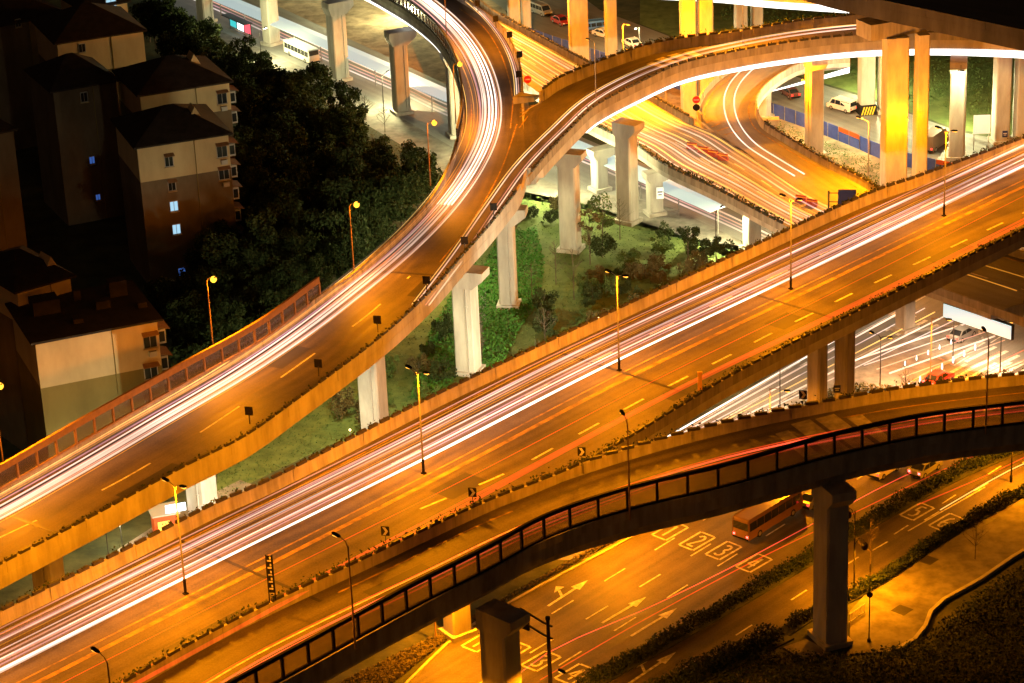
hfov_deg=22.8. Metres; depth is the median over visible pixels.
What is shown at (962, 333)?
car
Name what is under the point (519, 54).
sign board
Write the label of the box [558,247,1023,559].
street
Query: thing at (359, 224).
broadleaf tree
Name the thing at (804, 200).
traffic barrier
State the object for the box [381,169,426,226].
broadleaf tree
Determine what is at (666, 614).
lane arrow
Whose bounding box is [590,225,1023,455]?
planter row
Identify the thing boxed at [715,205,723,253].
street lamp
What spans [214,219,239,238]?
broadleaf tree
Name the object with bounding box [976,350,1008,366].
crossing stripe
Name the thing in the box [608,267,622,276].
shrub
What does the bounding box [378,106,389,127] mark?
bare sapling
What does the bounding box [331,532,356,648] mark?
street lamp
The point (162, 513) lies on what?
stall
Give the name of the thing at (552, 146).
planter row
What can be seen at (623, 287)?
shrub
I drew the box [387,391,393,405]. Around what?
shrub
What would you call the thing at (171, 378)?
bay window
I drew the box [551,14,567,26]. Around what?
parked car
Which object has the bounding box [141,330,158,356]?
window
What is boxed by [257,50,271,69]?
broadleaf tree
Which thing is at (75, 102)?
apartment house
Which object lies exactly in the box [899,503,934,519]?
lane number
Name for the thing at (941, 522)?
lane number
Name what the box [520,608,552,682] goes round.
gantry post
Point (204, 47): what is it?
broadleaf tree
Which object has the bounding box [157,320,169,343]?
bay window
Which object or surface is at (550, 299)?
shrub
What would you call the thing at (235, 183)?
bay window
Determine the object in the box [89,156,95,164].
window
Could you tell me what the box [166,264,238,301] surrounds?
broadleaf tree
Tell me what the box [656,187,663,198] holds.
notice plate
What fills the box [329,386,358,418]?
shrub
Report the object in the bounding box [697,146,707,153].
traffic barrier
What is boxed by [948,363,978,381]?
crossing stripe
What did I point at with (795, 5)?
elevated road
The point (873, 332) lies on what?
street lamp
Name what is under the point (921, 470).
car
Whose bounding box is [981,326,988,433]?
street lamp
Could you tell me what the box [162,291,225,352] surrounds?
broadleaf tree
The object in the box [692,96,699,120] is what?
traffic sign
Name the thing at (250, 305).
broadleaf tree
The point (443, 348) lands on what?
ivy bank
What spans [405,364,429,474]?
street lamp
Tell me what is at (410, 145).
broadleaf tree
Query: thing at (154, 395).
window
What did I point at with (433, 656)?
kerb
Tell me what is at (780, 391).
street lamp
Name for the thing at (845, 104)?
minivan
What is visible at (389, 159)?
broadleaf tree
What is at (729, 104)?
elevated road
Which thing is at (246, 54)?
broadleaf tree
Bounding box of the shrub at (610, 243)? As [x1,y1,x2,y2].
[590,231,616,257]
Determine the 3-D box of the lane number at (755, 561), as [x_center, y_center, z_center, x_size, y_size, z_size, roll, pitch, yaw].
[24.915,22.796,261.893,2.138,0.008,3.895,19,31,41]
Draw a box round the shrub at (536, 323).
[531,309,558,336]
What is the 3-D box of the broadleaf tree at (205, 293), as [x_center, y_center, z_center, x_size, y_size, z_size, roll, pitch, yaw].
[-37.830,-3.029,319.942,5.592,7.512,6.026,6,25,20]
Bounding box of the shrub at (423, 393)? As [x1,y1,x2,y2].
[413,381,440,398]
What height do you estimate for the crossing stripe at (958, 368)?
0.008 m
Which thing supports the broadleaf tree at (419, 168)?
on the ground at (90, 254)
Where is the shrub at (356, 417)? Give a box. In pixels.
[354,407,390,427]
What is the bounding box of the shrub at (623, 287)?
[618,280,631,293]
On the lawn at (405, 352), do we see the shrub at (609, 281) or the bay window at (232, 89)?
the shrub at (609, 281)
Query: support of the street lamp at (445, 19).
on the elevated road at (332, 326)
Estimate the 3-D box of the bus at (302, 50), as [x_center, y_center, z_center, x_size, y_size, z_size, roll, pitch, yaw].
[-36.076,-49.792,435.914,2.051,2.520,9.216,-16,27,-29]
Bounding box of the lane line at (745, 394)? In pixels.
[690,362,799,426]
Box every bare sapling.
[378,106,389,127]
[524,264,539,296]
[537,303,557,339]
[548,241,567,281]
[561,248,586,296]
[609,200,631,225]
[856,515,881,571]
[895,365,913,383]
[962,513,985,558]
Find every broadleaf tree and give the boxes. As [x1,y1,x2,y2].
[128,0,172,49]
[142,275,198,314]
[150,0,187,33]
[155,20,211,56]
[156,10,193,48]
[160,289,207,343]
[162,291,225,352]
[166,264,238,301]
[168,320,232,380]
[183,227,217,270]
[184,15,222,50]
[193,16,225,55]
[193,35,234,63]
[194,298,243,353]
[197,231,242,294]
[197,289,232,303]
[200,293,249,342]
[201,233,241,267]
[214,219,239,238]
[215,53,232,73]
[222,34,260,79]
[227,59,260,83]
[229,73,271,123]
[229,124,266,187]
[230,51,280,84]
[231,240,274,301]
[233,116,250,132]
[234,183,265,228]
[235,285,261,338]
[236,208,288,285]
[237,169,260,192]
[238,195,281,233]
[240,232,281,243]
[241,288,290,344]
[243,274,275,304]
[245,127,287,174]
[253,175,306,225]
[256,66,290,100]
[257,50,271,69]
[257,111,299,146]
[258,158,312,207]
[261,289,293,317]
[264,109,309,161]
[265,192,317,261]
[267,72,311,113]
[269,227,324,307]
[270,259,315,313]
[276,96,310,132]
[292,61,333,105]
[295,129,314,149]
[296,97,318,128]
[299,94,327,115]
[301,207,347,264]
[302,253,332,295]
[304,133,351,159]
[306,107,353,148]
[314,231,370,279]
[320,175,362,229]
[325,142,369,190]
[327,79,368,132]
[327,107,370,149]
[333,209,370,269]
[334,153,364,182]
[336,177,388,221]
[355,143,375,162]
[355,202,397,251]
[360,215,394,256]
[363,134,400,168]
[366,173,416,223]
[371,153,402,172]
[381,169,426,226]
[383,139,442,189]
[399,146,435,211]
[578,209,601,264]
[586,191,614,248]
[676,226,699,259]
[702,235,734,259]
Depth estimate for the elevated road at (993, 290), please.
350.65 m
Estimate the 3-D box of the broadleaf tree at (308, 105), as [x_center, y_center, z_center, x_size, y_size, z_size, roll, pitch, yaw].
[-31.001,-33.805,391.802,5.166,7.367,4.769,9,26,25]
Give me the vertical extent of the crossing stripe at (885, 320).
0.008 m
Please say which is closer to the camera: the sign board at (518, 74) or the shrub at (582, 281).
the shrub at (582, 281)
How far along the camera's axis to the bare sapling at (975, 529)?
259.24 m
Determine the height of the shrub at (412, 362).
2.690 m
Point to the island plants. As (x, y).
(864, 387)
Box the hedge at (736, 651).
[644,621,784,682]
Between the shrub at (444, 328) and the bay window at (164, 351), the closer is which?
the bay window at (164, 351)
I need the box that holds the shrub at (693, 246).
[685,239,710,254]
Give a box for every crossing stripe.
[873,314,894,326]
[895,320,927,335]
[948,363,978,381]
[950,364,967,371]
[952,342,984,356]
[965,346,996,361]
[965,362,996,379]
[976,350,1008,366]
[982,362,1011,376]
[989,355,1018,370]
[998,363,1023,375]
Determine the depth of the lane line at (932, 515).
269.92 m
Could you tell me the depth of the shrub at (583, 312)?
323.89 m
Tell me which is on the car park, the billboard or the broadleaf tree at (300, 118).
the billboard
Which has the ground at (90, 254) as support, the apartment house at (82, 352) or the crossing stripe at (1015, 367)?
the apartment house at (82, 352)
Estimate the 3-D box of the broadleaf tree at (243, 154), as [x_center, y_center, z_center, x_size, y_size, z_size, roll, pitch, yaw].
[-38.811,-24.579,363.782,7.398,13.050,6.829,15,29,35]
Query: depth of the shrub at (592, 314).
322.00 m
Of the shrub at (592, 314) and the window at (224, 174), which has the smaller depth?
the shrub at (592, 314)
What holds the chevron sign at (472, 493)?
on the elevated road at (548, 406)
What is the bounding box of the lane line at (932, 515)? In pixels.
[872,462,1023,550]
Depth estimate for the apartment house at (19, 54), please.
392.47 m
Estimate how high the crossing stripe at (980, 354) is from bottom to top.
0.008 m
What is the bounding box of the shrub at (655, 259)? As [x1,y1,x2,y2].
[647,253,671,273]
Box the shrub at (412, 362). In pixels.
[405,352,434,375]
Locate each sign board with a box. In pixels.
[245,406,252,423]
[314,359,321,375]
[373,316,380,331]
[422,276,429,290]
[461,237,467,248]
[475,0,479,10]
[490,203,496,215]
[493,15,497,25]
[507,31,511,41]
[516,71,521,81]
[517,51,522,61]
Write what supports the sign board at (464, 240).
on the elevated road at (332, 326)
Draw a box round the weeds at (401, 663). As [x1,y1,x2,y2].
[337,540,618,682]
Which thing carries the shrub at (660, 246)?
on the lawn at (405, 352)
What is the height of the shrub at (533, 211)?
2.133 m
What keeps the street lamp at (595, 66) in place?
on the elevated road at (550, 117)
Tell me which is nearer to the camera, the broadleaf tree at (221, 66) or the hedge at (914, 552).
the hedge at (914, 552)
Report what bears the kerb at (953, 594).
on the ground at (90, 254)
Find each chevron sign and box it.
[381,526,389,541]
[468,488,476,500]
[577,447,585,458]
[799,390,806,398]
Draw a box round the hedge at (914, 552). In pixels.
[784,484,1023,627]
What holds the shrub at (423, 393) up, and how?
on the lawn at (405, 352)
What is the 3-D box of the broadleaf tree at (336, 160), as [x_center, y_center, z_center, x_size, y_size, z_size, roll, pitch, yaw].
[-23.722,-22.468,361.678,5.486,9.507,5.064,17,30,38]
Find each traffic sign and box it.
[524,75,530,87]
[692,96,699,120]
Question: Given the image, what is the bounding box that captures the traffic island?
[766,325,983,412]
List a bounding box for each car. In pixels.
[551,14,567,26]
[592,27,604,38]
[621,37,642,47]
[779,86,800,98]
[802,489,813,509]
[866,468,898,479]
[907,461,942,478]
[922,369,954,383]
[946,325,977,342]
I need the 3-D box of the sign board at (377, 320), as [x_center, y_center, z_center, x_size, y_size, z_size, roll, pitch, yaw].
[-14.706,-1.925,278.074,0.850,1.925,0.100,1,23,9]
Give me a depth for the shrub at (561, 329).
318.54 m
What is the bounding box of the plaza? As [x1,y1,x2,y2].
[850,498,1023,653]
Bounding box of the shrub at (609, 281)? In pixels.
[591,273,622,295]
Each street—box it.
[162,0,773,240]
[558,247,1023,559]
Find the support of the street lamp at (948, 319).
on the street at (927, 308)
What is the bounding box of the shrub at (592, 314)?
[586,308,608,321]
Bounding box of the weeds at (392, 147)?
[323,104,439,194]
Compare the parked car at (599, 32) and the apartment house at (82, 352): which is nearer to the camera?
the apartment house at (82, 352)
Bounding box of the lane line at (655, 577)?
[480,363,1010,682]
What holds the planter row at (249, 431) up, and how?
on the elevated road at (332, 326)
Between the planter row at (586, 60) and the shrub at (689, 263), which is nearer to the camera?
the shrub at (689, 263)
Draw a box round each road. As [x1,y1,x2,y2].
[0,0,538,589]
[0,138,1023,682]
[147,374,1023,682]
[409,365,1023,682]
[470,0,1023,334]
[507,0,1023,186]
[519,14,1023,254]
[609,453,1023,682]
[697,58,876,208]
[713,0,848,12]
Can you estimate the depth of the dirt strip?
381.10 m
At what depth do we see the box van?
377.79 m
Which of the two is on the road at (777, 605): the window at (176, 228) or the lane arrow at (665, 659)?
the lane arrow at (665, 659)
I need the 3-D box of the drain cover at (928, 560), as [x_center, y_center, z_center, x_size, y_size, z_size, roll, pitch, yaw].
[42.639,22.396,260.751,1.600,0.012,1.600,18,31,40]
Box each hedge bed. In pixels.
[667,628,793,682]
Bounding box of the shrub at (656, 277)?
[650,271,669,283]
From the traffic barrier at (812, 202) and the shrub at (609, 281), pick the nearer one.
the shrub at (609, 281)
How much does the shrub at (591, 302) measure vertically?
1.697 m
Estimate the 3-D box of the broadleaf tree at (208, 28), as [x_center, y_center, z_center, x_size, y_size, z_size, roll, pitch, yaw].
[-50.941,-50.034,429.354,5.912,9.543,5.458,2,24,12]
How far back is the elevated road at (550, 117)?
364.41 m
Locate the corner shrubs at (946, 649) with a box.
[702,564,1023,682]
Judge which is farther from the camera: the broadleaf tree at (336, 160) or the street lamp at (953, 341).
the broadleaf tree at (336, 160)
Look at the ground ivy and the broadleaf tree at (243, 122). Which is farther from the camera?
the broadleaf tree at (243, 122)
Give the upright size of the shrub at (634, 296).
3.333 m
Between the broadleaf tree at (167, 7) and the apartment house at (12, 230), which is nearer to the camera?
the apartment house at (12, 230)
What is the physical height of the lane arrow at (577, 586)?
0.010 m
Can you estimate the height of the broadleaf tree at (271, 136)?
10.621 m
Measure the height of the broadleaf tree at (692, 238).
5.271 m
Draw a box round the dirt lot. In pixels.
[277,0,528,110]
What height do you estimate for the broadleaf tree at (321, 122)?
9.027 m
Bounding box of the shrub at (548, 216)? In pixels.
[543,209,558,222]
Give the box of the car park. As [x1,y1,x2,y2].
[492,0,995,161]
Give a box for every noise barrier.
[0,277,320,490]
[225,399,1023,682]
[390,0,462,141]
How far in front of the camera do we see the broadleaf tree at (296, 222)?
336.96 m
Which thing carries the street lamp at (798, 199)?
on the elevated road at (548, 406)
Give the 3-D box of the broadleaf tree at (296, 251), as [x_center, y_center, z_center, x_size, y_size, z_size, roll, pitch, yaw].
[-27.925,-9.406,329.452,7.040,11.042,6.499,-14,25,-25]
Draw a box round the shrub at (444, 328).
[431,312,453,340]
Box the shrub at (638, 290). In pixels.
[627,285,644,299]
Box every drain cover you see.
[891,605,912,614]
[919,555,938,564]
[980,517,995,524]
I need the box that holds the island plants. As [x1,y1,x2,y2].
[797,382,890,405]
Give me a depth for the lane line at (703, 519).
261.74 m
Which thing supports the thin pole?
on the plaza
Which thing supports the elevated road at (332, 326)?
on the ground at (90, 254)
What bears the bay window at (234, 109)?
in the apartment house at (190, 77)
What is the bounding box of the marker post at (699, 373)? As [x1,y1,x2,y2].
[697,371,701,390]
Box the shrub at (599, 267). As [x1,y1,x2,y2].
[585,264,607,278]
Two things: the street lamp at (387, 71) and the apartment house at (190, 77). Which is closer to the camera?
the apartment house at (190, 77)
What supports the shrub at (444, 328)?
on the lawn at (405, 352)
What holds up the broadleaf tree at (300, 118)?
on the ground at (90, 254)
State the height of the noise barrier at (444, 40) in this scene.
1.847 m
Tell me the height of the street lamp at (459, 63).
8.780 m
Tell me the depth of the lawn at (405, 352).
327.00 m
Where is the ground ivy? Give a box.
[478,225,544,367]
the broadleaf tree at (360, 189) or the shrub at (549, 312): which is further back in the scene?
the broadleaf tree at (360, 189)
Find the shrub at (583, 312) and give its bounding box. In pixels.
[579,305,597,317]
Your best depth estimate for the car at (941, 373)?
300.34 m
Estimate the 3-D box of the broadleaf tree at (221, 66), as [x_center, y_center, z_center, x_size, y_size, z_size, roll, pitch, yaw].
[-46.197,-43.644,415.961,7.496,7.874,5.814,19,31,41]
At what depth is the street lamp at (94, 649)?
194.73 m
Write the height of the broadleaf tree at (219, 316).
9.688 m
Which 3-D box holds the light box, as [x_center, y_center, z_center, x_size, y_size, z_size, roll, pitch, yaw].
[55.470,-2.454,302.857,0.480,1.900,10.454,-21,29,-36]
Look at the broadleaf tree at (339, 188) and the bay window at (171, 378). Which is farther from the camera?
the broadleaf tree at (339, 188)
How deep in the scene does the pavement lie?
384.31 m
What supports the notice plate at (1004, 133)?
on the elevated road at (550, 117)
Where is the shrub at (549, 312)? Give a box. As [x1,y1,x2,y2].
[536,306,556,318]
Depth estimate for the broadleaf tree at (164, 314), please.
316.87 m
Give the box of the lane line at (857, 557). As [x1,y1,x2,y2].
[679,466,1000,671]
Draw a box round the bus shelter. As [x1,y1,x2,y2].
[221,13,252,36]
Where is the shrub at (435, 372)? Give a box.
[427,359,457,379]
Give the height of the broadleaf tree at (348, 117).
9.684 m
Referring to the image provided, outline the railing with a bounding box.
[849,603,864,621]
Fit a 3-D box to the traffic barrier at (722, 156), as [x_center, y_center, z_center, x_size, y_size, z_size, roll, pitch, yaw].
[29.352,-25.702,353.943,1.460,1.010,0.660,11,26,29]
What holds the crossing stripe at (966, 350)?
on the street at (927, 308)
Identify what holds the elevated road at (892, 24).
on the ground at (90, 254)
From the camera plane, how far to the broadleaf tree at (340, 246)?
331.47 m
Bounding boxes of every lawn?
[217,192,738,490]
[640,0,1014,134]
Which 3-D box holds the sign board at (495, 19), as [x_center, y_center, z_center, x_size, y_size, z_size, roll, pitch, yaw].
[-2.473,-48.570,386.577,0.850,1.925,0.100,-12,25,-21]
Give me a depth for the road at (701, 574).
257.99 m
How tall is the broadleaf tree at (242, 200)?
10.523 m
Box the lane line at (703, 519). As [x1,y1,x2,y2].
[551,337,999,613]
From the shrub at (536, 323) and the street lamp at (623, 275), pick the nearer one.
the street lamp at (623, 275)
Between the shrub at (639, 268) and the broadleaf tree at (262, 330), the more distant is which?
the shrub at (639, 268)
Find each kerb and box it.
[405,360,1023,682]
[765,325,984,410]
[895,548,1023,651]
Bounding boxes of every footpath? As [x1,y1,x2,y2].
[105,480,251,558]
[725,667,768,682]
[784,639,828,661]
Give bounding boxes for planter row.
[0,134,1023,610]
[0,189,516,564]
[112,455,590,682]
[500,13,689,115]
[530,31,937,171]
[542,12,854,88]
[587,368,1023,460]
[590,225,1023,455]
[596,124,783,223]
[764,119,879,187]
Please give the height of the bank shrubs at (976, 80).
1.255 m
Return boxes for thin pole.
[867,564,872,641]
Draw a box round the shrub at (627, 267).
[622,262,638,276]
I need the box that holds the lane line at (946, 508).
[908,487,984,530]
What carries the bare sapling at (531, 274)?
on the lawn at (405, 352)
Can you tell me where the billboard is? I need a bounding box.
[973,115,990,149]
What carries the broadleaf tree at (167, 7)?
on the ground at (90, 254)
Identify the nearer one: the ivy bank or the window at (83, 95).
the ivy bank
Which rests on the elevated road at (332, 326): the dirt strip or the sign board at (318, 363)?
the sign board at (318, 363)
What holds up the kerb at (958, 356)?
on the street at (927, 308)
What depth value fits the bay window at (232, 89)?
358.36 m
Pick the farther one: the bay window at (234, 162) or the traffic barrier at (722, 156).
the traffic barrier at (722, 156)
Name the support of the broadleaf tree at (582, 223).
on the lawn at (405, 352)
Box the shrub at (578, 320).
[569,317,585,326]
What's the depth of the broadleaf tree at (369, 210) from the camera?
344.44 m
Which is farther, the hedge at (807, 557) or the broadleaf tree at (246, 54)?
the broadleaf tree at (246, 54)
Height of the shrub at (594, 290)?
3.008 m
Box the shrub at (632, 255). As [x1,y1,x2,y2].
[616,247,640,269]
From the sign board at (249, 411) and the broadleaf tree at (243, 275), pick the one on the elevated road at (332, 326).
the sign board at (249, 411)
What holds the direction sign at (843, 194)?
on the elevated road at (993, 290)
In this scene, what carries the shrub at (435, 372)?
on the lawn at (405, 352)
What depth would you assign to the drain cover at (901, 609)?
251.42 m
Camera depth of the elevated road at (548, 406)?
255.19 m
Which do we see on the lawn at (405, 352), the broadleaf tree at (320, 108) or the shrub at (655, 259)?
the shrub at (655, 259)
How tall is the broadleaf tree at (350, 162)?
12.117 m
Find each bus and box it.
[283,37,319,62]
[732,492,802,540]
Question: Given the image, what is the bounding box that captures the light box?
[943,302,1013,339]
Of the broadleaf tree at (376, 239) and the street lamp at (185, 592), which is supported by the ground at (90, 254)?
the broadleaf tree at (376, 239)
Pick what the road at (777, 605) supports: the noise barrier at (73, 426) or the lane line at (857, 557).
the lane line at (857, 557)
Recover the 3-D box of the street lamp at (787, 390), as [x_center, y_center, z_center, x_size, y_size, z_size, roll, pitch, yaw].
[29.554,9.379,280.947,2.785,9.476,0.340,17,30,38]
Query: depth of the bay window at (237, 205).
340.37 m
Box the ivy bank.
[410,262,479,399]
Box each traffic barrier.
[686,142,697,149]
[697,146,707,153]
[707,149,717,157]
[717,153,728,160]
[795,194,806,202]
[806,198,817,206]
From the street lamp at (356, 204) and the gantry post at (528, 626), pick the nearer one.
the gantry post at (528, 626)
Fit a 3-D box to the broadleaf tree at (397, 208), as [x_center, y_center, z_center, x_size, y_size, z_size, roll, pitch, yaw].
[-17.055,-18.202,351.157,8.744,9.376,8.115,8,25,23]
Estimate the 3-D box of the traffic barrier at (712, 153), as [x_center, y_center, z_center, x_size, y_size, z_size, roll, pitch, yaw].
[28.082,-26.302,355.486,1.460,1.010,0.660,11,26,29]
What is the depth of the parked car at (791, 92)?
404.04 m
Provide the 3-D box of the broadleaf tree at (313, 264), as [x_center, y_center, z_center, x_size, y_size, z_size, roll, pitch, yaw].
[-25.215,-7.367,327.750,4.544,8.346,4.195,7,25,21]
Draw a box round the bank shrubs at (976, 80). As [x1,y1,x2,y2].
[720,3,1014,121]
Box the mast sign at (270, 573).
[265,555,275,602]
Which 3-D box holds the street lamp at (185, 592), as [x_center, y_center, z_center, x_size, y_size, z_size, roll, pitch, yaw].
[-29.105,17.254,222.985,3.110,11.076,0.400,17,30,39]
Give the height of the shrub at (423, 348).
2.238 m
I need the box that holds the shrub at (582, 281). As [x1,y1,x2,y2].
[572,273,599,293]
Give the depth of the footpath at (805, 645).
245.38 m
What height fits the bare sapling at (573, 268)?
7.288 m
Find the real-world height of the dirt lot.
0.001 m
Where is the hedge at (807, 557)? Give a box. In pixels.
[575,452,1016,682]
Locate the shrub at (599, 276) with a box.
[588,270,607,283]
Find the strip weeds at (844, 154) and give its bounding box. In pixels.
[777,121,879,184]
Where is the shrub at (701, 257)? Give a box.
[689,247,713,269]
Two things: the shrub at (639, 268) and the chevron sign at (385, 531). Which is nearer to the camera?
the chevron sign at (385, 531)
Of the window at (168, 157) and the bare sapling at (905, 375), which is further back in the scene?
the window at (168, 157)
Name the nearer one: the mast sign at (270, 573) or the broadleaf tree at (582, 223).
the mast sign at (270, 573)
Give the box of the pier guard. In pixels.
[856,102,876,115]
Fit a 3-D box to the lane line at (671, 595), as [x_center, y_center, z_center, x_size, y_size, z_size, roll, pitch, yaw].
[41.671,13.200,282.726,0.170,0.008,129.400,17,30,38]
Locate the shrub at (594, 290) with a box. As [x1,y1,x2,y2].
[583,281,601,299]
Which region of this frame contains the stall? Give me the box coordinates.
[148,501,185,530]
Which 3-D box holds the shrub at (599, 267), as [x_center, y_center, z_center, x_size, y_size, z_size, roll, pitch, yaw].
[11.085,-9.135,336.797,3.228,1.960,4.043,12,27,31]
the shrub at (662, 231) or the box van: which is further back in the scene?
the box van
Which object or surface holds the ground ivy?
on the lawn at (405, 352)
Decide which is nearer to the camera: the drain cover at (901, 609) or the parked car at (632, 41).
the drain cover at (901, 609)
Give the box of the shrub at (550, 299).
[531,286,559,311]
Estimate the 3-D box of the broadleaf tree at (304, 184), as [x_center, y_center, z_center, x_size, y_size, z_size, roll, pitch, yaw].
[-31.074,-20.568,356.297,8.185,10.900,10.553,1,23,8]
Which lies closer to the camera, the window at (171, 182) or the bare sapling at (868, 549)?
the bare sapling at (868, 549)
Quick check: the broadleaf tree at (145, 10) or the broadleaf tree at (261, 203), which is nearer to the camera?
the broadleaf tree at (261, 203)
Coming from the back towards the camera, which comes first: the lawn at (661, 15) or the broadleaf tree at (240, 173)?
the lawn at (661, 15)
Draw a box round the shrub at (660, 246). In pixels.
[649,236,674,253]
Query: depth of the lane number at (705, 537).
266.75 m
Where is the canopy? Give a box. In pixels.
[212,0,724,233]
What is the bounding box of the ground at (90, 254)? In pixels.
[0,0,1023,682]
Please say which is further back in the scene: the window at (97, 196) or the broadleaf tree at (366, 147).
the broadleaf tree at (366, 147)
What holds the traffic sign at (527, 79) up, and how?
on the elevated road at (332, 326)
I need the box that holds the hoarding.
[528,27,951,170]
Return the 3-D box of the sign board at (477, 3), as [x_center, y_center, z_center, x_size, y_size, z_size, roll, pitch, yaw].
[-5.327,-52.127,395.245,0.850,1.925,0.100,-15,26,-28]
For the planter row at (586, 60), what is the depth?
402.78 m
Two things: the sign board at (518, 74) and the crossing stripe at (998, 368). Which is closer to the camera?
the crossing stripe at (998, 368)
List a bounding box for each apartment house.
[0,0,61,149]
[0,118,26,250]
[0,245,76,450]
[5,275,174,465]
[24,52,124,225]
[30,2,146,115]
[60,0,131,11]
[110,103,245,283]
[111,50,239,177]
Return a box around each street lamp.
[0,383,3,461]
[90,646,110,682]
[162,477,188,595]
[206,276,216,344]
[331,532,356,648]
[349,202,358,270]
[381,70,389,111]
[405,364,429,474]
[427,120,436,185]
[444,0,446,35]
[453,61,461,123]
[558,668,580,682]
[586,38,596,97]
[605,269,628,370]
[620,409,630,519]
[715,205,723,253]
[742,0,743,43]
[769,388,789,411]
[779,193,802,289]
[779,374,780,407]
[849,508,867,586]
[856,116,868,176]
[869,330,891,386]
[930,317,951,378]
[935,126,957,216]
[952,323,953,355]
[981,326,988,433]
[996,318,1011,371]
[1010,452,1012,481]
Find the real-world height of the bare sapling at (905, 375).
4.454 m
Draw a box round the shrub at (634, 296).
[628,293,638,298]
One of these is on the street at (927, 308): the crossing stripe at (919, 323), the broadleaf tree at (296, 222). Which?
the crossing stripe at (919, 323)
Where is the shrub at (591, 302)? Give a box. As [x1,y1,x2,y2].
[581,297,595,307]
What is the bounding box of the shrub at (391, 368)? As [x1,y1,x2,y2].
[385,355,399,378]
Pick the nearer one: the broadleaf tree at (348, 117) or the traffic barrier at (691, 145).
the traffic barrier at (691, 145)
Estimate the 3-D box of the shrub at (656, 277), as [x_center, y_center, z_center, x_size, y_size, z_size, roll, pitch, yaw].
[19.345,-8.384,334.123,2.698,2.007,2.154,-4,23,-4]
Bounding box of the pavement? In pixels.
[220,32,741,255]
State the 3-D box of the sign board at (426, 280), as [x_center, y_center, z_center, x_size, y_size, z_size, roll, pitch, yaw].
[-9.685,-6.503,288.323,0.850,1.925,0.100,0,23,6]
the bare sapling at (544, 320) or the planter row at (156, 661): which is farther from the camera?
the bare sapling at (544, 320)
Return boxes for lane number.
[460,634,479,651]
[520,642,531,652]
[521,650,561,671]
[554,663,590,682]
[651,524,688,539]
[678,532,715,549]
[705,541,741,559]
[735,554,772,571]
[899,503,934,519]
[929,513,962,529]
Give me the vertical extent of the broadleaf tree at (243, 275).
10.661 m
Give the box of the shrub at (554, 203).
[548,195,558,209]
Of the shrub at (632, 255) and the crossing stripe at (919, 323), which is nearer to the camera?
the crossing stripe at (919, 323)
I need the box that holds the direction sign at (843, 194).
[828,189,855,207]
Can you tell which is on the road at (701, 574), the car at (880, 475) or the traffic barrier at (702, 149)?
the car at (880, 475)
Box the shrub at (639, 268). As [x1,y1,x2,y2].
[626,261,664,280]
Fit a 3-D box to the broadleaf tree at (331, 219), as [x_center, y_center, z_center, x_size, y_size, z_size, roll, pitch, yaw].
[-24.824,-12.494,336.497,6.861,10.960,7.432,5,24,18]
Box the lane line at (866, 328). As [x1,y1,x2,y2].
[800,296,924,365]
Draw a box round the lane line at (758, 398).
[717,375,799,422]
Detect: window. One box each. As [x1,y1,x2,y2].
[15,18,21,27]
[78,43,86,53]
[80,91,88,103]
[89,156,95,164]
[95,193,101,201]
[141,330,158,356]
[142,361,159,387]
[143,392,159,402]
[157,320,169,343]
[160,346,171,370]
[162,371,174,391]
[164,153,174,168]
[167,178,176,192]
[169,200,179,212]
[172,223,181,235]
[215,142,228,164]
[216,89,228,110]
[217,165,230,186]
[228,137,238,155]
[229,85,238,102]
[230,158,240,177]
[231,105,239,122]
[232,180,242,199]
[234,202,244,220]
[236,224,245,238]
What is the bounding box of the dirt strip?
[657,88,911,184]
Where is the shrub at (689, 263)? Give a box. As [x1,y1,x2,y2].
[676,256,706,274]
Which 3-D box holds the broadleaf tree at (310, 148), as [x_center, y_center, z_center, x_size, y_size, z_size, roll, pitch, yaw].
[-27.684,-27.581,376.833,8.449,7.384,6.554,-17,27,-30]
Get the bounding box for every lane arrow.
[547,580,587,605]
[601,597,645,622]
[628,652,675,682]
[630,608,676,635]
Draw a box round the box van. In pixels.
[928,126,948,151]
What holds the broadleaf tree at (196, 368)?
on the ground at (90, 254)
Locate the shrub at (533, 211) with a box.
[525,205,538,217]
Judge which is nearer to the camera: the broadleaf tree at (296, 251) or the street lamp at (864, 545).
the street lamp at (864, 545)
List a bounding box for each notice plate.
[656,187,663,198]
[833,385,840,392]
[1002,131,1007,136]
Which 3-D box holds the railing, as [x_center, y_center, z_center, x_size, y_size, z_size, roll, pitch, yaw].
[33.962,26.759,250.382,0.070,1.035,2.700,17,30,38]
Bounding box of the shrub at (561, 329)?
[555,327,568,335]
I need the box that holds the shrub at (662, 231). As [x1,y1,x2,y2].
[655,220,674,240]
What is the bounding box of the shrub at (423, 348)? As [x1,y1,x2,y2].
[419,340,434,355]
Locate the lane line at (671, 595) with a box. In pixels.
[559,476,861,665]
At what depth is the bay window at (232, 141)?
336.82 m
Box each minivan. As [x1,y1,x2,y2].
[530,0,552,16]
[588,18,603,32]
[826,95,856,112]

